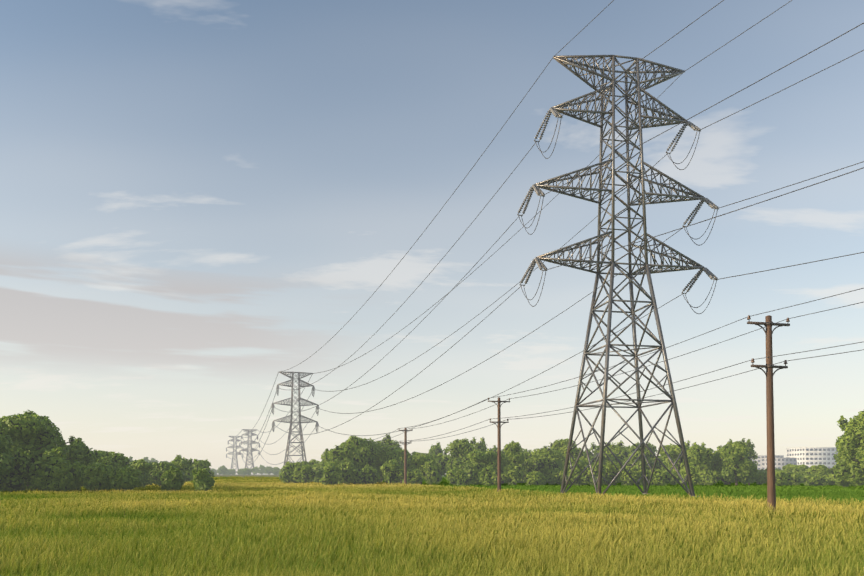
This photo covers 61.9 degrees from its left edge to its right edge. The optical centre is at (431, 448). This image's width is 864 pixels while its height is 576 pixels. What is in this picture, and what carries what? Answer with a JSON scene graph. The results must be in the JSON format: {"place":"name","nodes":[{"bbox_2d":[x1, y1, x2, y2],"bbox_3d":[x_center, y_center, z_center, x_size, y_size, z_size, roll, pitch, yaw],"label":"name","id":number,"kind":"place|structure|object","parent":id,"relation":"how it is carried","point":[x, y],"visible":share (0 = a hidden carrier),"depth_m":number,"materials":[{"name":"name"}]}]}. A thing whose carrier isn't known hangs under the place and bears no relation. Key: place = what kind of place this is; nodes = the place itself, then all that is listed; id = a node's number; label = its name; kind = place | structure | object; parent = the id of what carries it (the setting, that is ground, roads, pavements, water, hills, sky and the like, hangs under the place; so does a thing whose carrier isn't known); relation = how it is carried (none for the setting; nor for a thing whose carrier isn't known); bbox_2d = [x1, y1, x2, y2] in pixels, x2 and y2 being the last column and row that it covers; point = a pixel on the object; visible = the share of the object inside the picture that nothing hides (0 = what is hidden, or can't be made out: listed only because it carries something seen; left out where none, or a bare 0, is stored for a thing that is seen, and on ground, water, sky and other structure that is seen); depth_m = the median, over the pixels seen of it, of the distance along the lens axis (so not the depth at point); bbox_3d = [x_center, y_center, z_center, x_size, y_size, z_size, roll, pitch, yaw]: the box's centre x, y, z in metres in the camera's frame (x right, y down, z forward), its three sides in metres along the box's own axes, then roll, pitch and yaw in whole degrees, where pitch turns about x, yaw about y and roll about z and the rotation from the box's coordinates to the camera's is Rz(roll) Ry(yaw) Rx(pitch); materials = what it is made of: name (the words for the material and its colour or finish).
{"place":"outdoors","nodes":[
{"label":"outdoors","id":0,"kind":"place"},
{"bbox_2d":[0,0,863,473],"label":"sky","id":1,"kind":"structure","parent":0,"point":[197,197],"materials":[{"name":"blue"}]},
{"bbox_2d":[0,474,863,575],"bbox_3d":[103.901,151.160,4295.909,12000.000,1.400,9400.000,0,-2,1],"label":"ground","id":2,"kind":"structure","parent":0,"point":[256,475],"depth_m":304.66,"materials":[{"name":"green plant"}]},
{"bbox_2d":[0,410,214,492],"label":"trees","id":3,"kind":"object","parent":2,"relation":"on","point":[36,452],"visible":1,"depth_m":66.82,"materials":[{"name":"green plant"}]},
{"bbox_2d":[128,455,282,474],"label":"trees","id":4,"kind":"object","parent":2,"relation":"on","point":[224,470],"visible":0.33,"depth_m":451.77,"materials":[{"name":"green plant"}]},
{"bbox_2d":[226,436,243,474],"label":"tower","id":5,"kind":"structure","parent":2,"relation":"on","point":[234,454],"depth_m":646.38,"materials":[{"name":"metal"}]},
{"bbox_2d":[226,429,259,474],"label":"tower","id":6,"kind":"structure","parent":2,"relation":"on","point":[249,441],"depth_m":551.27,"materials":[{"name":"metal"}]},
{"bbox_2d":[240,372,318,468],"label":"tower","id":7,"kind":"structure","parent":2,"relation":"on","point":[300,430],"depth_m":236.67,"materials":[{"name":"metal"}]},
{"bbox_2d":[369,429,410,448],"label":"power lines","id":8,"kind":"object","parent":2,"relation":"on","point":[388,438],"visible":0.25,"depth_m":113.92,"materials":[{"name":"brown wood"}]},
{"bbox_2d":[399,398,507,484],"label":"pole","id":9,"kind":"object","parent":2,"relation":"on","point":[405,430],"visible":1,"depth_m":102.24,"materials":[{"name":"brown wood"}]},
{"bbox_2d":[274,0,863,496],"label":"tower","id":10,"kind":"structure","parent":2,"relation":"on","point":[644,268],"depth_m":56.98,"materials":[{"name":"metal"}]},
{"bbox_2d":[278,411,863,486],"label":"trees","id":11,"kind":"object","parent":2,"relation":"on","point":[353,459],"visible":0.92,"depth_m":112.83,"materials":[{"name":"green plant"}]},
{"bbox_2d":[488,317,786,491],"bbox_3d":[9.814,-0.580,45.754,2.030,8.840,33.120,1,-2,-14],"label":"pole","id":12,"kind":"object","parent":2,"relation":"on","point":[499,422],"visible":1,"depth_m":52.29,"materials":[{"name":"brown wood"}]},
{"bbox_2d":[751,455,783,469],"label":"grey building","id":13,"kind":"structure","parent":2,"relation":"on","point":[758,460],"depth_m":592.16,"materials":[{"name":"grey concrete"}]},
{"bbox_2d":[752,456,782,469],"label":"building windows","id":14,"kind":"structure","parent":13,"relation":"in","point":[758,456],"depth_m":592.38,"materials":[{"name":"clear glass"}]},
{"bbox_2d":[761,458,796,469],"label":"grey building","id":15,"kind":"structure","parent":2,"relation":"on","point":[780,463],"depth_m":514.69,"materials":[{"name":"grey concrete"}]},
{"bbox_2d":[762,459,795,468],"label":"building windows","id":16,"kind":"structure","parent":15,"relation":"in","point":[762,459],"depth_m":515.29,"materials":[{"name":"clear glass"}]},
{"bbox_2d":[747,288,863,512],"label":"pole","id":17,"kind":"object","parent":2,"relation":"on","point":[768,324],"visible":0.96,"depth_m":29.65,"materials":[{"name":"brown wood"}]},
{"bbox_2d":[786,447,837,468],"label":"white building","id":18,"kind":"structure","parent":2,"relation":"on","point":[810,456],"depth_m":553.23,"materials":[{"name":"grey concrete"}]},
{"bbox_2d":[787,449,836,468],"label":"building windows","id":19,"kind":"structure","parent":18,"relation":"in","point":[788,449],"depth_m":553.19,"materials":[{"name":"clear glass"}]}
]}

